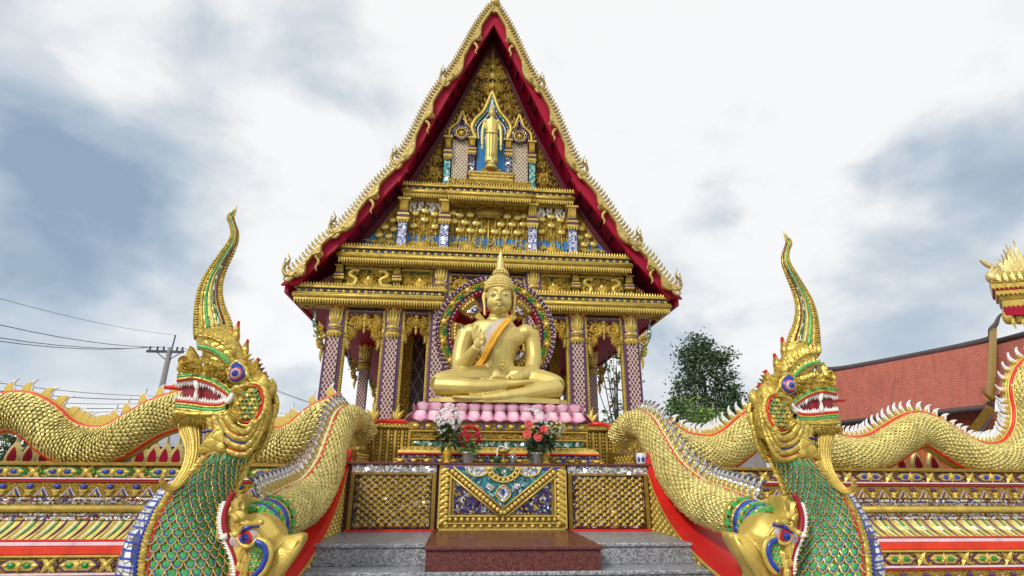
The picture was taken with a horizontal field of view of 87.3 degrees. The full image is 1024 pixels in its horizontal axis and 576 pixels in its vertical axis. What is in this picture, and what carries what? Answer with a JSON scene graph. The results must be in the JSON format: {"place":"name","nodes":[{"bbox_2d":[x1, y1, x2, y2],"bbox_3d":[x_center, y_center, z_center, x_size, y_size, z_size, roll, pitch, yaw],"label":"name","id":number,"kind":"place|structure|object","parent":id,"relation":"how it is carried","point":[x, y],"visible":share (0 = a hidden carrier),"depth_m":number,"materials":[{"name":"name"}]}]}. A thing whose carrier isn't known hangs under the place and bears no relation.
{"place":"outdoors","nodes":[
{"label":"outdoors","id":0,"kind":"place"},
{"bbox_2d":[281,0,682,452],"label":"temple hall","id":1,"kind":"structure","parent":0,"point":[370,288],"depth_m":11.97,"materials":[{"name":"gold metal"}]},
{"bbox_2d":[481,104,502,168],"bbox_3d":[-0.488,-3.631,12.768,0.494,1.871,0.318,-7,-21,20],"label":"standing statue","id":2,"kind":"object","parent":1,"relation":"on","point":[491,126],"visible":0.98,"depth_m":12.66,"materials":[{"name":"gold metal"}]},
{"bbox_2d":[0,0,1023,466],"label":"sky","id":3,"kind":"structure","parent":0,"point":[884,139],"materials":[{"name":"white"}]},
{"bbox_2d":[739,452,766,466],"bbox_3d":[4.645,3.385,10.546,0.560,0.580,0.460,2,-19,-5],"label":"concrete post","id":4,"kind":"object","parent":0,"point":[756,460],"visible":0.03,"depth_m":10.35,"materials":[{"name":"grey concrete"}]},
{"bbox_2d":[815,312,1023,468],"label":"tiled hall","id":5,"kind":"structure","parent":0,"point":[958,381],"depth_m":23.03,"materials":[{"name":"red tile"}]},
{"bbox_3d":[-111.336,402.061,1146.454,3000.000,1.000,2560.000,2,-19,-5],"label":"ground","id":6,"kind":"structure","parent":0,"visible":0},
{"bbox_2d":[0,434,27,460],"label":"leafy tree","id":7,"kind":"object","parent":6,"relation":"on","point":[10,439],"visible":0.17,"depth_m":42.72,"materials":[{"name":"green plant"}]},
{"bbox_2d":[0,461,291,575],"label":"terrace wall","id":8,"kind":"structure","parent":6,"relation":"on","point":[67,518],"depth_m":7.13,"materials":[{"name":"gold metal"}]},
{"bbox_2d":[0,379,342,463],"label":"serpent railing","id":9,"kind":"object","parent":8,"relation":"on","point":[45,424],"visible":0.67,"depth_m":7.67,"materials":[{"name":"gold metal"}]},
{"bbox_2d":[125,430,203,461],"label":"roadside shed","id":10,"kind":"structure","parent":6,"relation":"on","point":[174,439],"depth_m":22.16,"materials":[{"name":"metal"}]},
{"bbox_2d":[146,335,183,389],"bbox_3d":[-18.663,6.662,27.765,1.900,8.718,0.400,2,-19,-5],"label":"utility pole","id":11,"kind":"object","parent":6,"relation":"on","point":[169,351],"visible":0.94,"depth_m":28.74,"materials":[{"name":"concrete"}]},
{"bbox_2d":[1,391,137,399],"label":"power cable","id":12,"kind":"object","parent":11,"relation":"attached to","point":[96,398],"visible":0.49,"depth_m":24.79,"materials":[{"name":"black rubber"}]},
{"bbox_2d":[1,383,139,395],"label":"power cable","id":13,"kind":"object","parent":11,"relation":"attached to","point":[80,392],"visible":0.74,"depth_m":24.21,"materials":[{"name":"black rubber"}]},
{"bbox_2d":[0,341,144,349],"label":"power cable","id":14,"kind":"object","parent":11,"relation":"attached to","point":[54,347],"visible":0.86,"depth_m":19.91,"materials":[{"name":"black rubber"}]},
{"bbox_2d":[1,325,144,346],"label":"power cable","id":15,"kind":"object","parent":11,"relation":"attached to","point":[68,338],"visible":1,"depth_m":20.84,"materials":[{"name":"black rubber"}]},
{"bbox_2d":[1,338,152,348],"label":"power cable","id":16,"kind":"object","parent":11,"relation":"attached to","point":[73,346],"visible":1,"depth_m":21.32,"materials":[{"name":"black rubber"}]},
{"bbox_2d":[0,298,171,334],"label":"power cable","id":17,"kind":"object","parent":11,"relation":"attached to","point":[74,317],"visible":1,"depth_m":20.87,"materials":[{"name":"black rubber"}]},
{"bbox_2d":[86,408,121,408],"bbox_3d":[-20.525,3.181,18.215,0.032,0.991,20.399,-4,-20,11],"label":"power cable","id":18,"kind":"object","parent":11,"relation":"attached to","point":[102,408],"visible":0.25,"depth_m":24.91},
{"bbox_2d":[284,449,372,575],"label":"balustrade wall","id":19,"kind":"structure","parent":6,"relation":"on","point":[329,523],"depth_m":5.08,"materials":[{"name":"red paint"}]},
{"bbox_2d":[115,206,377,575],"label":"naga statue","id":20,"kind":"object","parent":19,"relation":"on","point":[196,517],"visible":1,"depth_m":3.78,"materials":[{"name":"gold metal"}]},
{"bbox_2d":[301,531,711,575],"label":"stone steps","id":21,"kind":"structure","parent":6,"relation":"on","point":[629,553],"depth_m":4.59,"materials":[{"name":"grey stone"}]},
{"bbox_2d":[342,462,651,531],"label":"altar wall","id":22,"kind":"structure","parent":21,"relation":"on","point":[406,496],"depth_m":5.75,"materials":[{"name":"gold stone"}]},
{"bbox_2d":[364,419,418,461],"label":"parapet","id":23,"kind":"structure","parent":22,"relation":"on","point":[388,442],"depth_m":7.58,"materials":[{"name":"gold metal"}]},
{"bbox_2d":[433,403,462,462],"bbox_3d":[-0.732,1.654,6.147,0.374,0.668,0.401,2,-19,-5],"label":"flower vase","id":24,"kind":"object","parent":22,"relation":"on","point":[446,426],"visible":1,"depth_m":6.10,"materials":[{"name":"white plant"}]},
{"bbox_2d":[456,424,481,462],"bbox_3d":[-0.478,1.764,6.091,0.282,0.425,0.246,-10,-22,28],"label":"flower pot","id":25,"kind":"object","parent":22,"relation":"on","point":[468,456],"visible":1,"depth_m":6.06,"materials":[{"name":"red plastic"}]},
{"bbox_2d":[493,448,501,462],"bbox_3d":[-0.168,1.895,6.066,0.100,0.165,0.097,2,-19,-5],"label":"candle holder","id":26,"kind":"object","parent":22,"relation":"on","point":[497,459],"visible":0.84,"depth_m":6.02,"materials":[{"name":"green ceramic"}]},
{"bbox_2d":[393,422,602,463],"bbox_3d":[-0.208,2.094,7.111,2.480,0.475,1.555,2,-19,-5],"label":"statue pedestal","id":27,"kind":"object","parent":22,"relation":"on","point":[569,448],"visible":0.69,"depth_m":6.46,"materials":[{"name":"gold metal"}]},
{"bbox_2d":[434,276,555,369],"bbox_3d":[-0.261,1.182,8.119,1.860,2.861,0.210,2,-19,-5],"label":"dharma wheel","id":28,"kind":"object","parent":27,"relation":"on","point":[461,299],"visible":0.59,"depth_m":8.30,"materials":[{"name":"multicoloured metal"}]},
{"bbox_2d":[404,401,591,424],"bbox_3d":[-0.200,1.724,7.172,2.341,0.259,1.385,2,-19,-5],"label":"lotus throne","id":29,"kind":"object","parent":27,"relation":"on","point":[425,411],"visible":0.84,"depth_m":6.62,"materials":[{"name":"paint"}]},
{"bbox_2d":[415,246,566,403],"bbox_3d":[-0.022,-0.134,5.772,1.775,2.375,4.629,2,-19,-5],"label":"seated statue","id":30,"kind":"object","parent":29,"relation":"on","point":[497,337],"visible":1,"depth_m":7.22,"materials":[{"name":"gold metal"}]},
{"bbox_2d":[498,446,510,462],"bbox_3d":[-0.097,1.918,6.181,0.170,0.199,0.170,2,-19,-5],"label":"offering bowl","id":31,"kind":"object","parent":22,"relation":"on","point":[503,453],"visible":0.86,"depth_m":6.15,"materials":[{"name":"gold metal"}]},
{"bbox_2d":[510,454,515,462],"bbox_3d":[0.012,1.939,6.089,0.068,0.100,0.068,2,-19,-5],"label":"drinking glass","id":32,"kind":"object","parent":22,"relation":"on","point":[512,458],"visible":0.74,"depth_m":6.07,"materials":[{"name":"white"}]},
{"bbox_2d":[523,420,552,462],"bbox_3d":[0.294,1.785,6.187,0.384,0.494,0.367,2,-19,-5],"label":"flower pot","id":33,"kind":"object","parent":22,"relation":"on","point":[535,456],"visible":0.95,"depth_m":6.09,"materials":[{"name":"red plastic"}]},
{"bbox_2d":[525,406,565,462],"bbox_3d":[0.364,1.710,6.260,0.437,0.649,0.449,-15,-25,38],"label":"flower vase","id":34,"kind":"object","parent":22,"relation":"on","point":[556,430],"visible":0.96,"depth_m":6.22,"materials":[{"name":"white plant"}]},
{"bbox_2d":[583,422,614,463],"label":"parapet","id":35,"kind":"structure","parent":22,"relation":"on","point":[597,438],"depth_m":7.83,"materials":[{"name":"gold metal"}]},
{"bbox_2d":[636,453,647,463],"bbox_3d":[1.485,1.959,6.158,0.120,0.125,0.127,2,-19,-5],"label":"incense pot","id":36,"kind":"object","parent":22,"relation":"on","point":[641,458],"visible":0.89,"depth_m":6.12,"materials":[{"name":"white ceramic"}]},
{"bbox_2d":[424,530,602,571],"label":"granite platform","id":37,"kind":"structure","parent":6,"relation":"on","point":[508,550],"depth_m":4.41,"materials":[{"name":"red stone"}]},
{"bbox_2d":[597,353,644,422],"bbox_3d":[6.720,8.268,33.987,4.255,10.099,2.268,7,-20,-18],"label":"leafy tree","id":38,"kind":"object","parent":6,"relation":"on","point":[616,409],"visible":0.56,"depth_m":34.38,"materials":[{"name":"green plant"}]},
{"bbox_2d":[607,451,741,575],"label":"balustrade wall","id":39,"kind":"structure","parent":6,"relation":"on","point":[710,551],"depth_m":5.12,"materials":[{"name":"red paint"}]},
{"bbox_2d":[607,232,884,575],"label":"naga statue","id":40,"kind":"object","parent":39,"relation":"on","point":[813,520],"visible":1,"depth_m":4.17,"materials":[{"name":"gold metal"}]},
{"bbox_2d":[662,395,697,426],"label":"leafy shrub","id":41,"kind":"object","parent":6,"relation":"on","point":[675,409],"visible":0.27,"depth_m":40.35,"materials":[{"name":"green plant"}]},
{"bbox_2d":[664,394,725,428],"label":"leafy shrub","id":42,"kind":"object","parent":6,"relation":"on","point":[698,419],"visible":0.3,"depth_m":42.23,"materials":[{"name":"green plant"}]},
{"bbox_2d":[663,327,749,425],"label":"leafy tree","id":43,"kind":"object","parent":6,"relation":"on","point":[693,378],"visible":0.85,"depth_m":61.54,"materials":[{"name":"green plant"}]},
{"bbox_2d":[709,412,729,422],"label":"leafy shrub","id":44,"kind":"object","parent":6,"relation":"on","point":[719,417],"depth_m":46.14,"materials":[{"name":"green plant"}]},
{"bbox_2d":[704,467,1023,575],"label":"terrace wall","id":45,"kind":"structure","parent":6,"relation":"on","point":[946,522],"depth_m":8.12,"materials":[{"name":"gold metal"}]},
{"bbox_2d":[667,347,1023,472],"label":"serpent railing","id":46,"kind":"object","parent":45,"relation":"on","point":[896,436],"visible":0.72,"depth_m":8.65,"materials":[{"name":"gold metal"}]},
{"bbox_2d":[979,241,1023,328],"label":"pavilion roof","id":47,"kind":"structure","parent":6,"relation":"on","point":[1005,279],"depth_m":10.69,"materials":[{"name":"gold metal"}]},
{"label":"terrace floor","id":48,"kind":"structure","parent":0,"visible":0},
{"bbox_2d":[3,437,22,461],"bbox_3d":[-7.740,2.488,8.381,0.260,0.480,0.130,2,-19,-5],"label":"leaf finial","id":49,"kind":"object","parent":48,"relation":"on","point":[14,452],"visible":0.67,"depth_m":8.32,"materials":[{"name":"gold metal"}]},
{"bbox_2d":[17,445,37,461],"bbox_3d":[-7.511,2.496,8.400,0.260,0.480,0.130,2,-19,-5],"label":"leaf finial","id":50,"kind":"object","parent":48,"relation":"on","point":[29,454],"visible":0.49,"depth_m":8.32,"materials":[{"name":"gold metal"}]},
{"bbox_2d":[34,454,50,461],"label":"leaf finial","id":51,"kind":"object","parent":48,"relation":"on","point":[39,458],"visible":0.2,"depth_m":8.32,"materials":[{"name":"gold metal"}]},
{"bbox_2d":[131,449,148,462],"bbox_3d":[-5.873,2.555,8.539,0.260,0.480,0.130,2,-19,-5],"label":"leaf finial","id":52,"kind":"object","parent":48,"relation":"on","point":[140,457],"visible":0.36,"depth_m":8.46,"materials":[{"name":"gold metal"}]},
{"bbox_2d":[144,442,160,462],"bbox_3d":[-5.690,2.562,8.555,0.260,0.480,0.130,2,-19,-5],"label":"leaf finial","id":53,"kind":"object","parent":48,"relation":"on","point":[153,452],"visible":0.62,"depth_m":8.49,"materials":[{"name":"gold metal"}]},
{"bbox_2d":[155,436,171,462],"bbox_3d":[-5.515,2.568,8.570,0.260,0.480,0.130,2,-19,-5],"label":"leaf finial","id":54,"kind":"object","parent":48,"relation":"on","point":[164,454],"visible":0.71,"depth_m":8.51,"materials":[{"name":"gold metal"}]},
{"bbox_2d":[166,436,184,462],"bbox_3d":[-5.331,2.574,8.585,0.260,0.480,0.130,2,-19,-5],"label":"leaf finial","id":55,"kind":"object","parent":48,"relation":"on","point":[177,453],"visible":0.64,"depth_m":8.52,"materials":[{"name":"gold metal"}]},
{"bbox_2d":[894,460,909,468],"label":"leaf finial","id":56,"kind":"object","parent":48,"relation":"on","point":[903,464],"visible":0.22,"depth_m":9.54,"materials":[{"name":"gold metal"}]},
{"bbox_2d":[910,452,926,468],"bbox_3d":[7.252,3.026,9.654,0.260,0.480,0.130,2,-19,-5],"label":"leaf finial","id":57,"kind":"object","parent":48,"relation":"on","point":[916,461],"visible":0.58,"depth_m":9.59,"materials":[{"name":"gold metal"}]},
{"bbox_2d":[926,453,942,468],"bbox_3d":[7.558,3.037,9.680,0.260,0.480,0.130,2,-19,-5],"label":"leaf finial","id":58,"kind":"object","parent":48,"relation":"on","point":[932,461],"visible":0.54,"depth_m":9.61,"materials":[{"name":"gold metal"}]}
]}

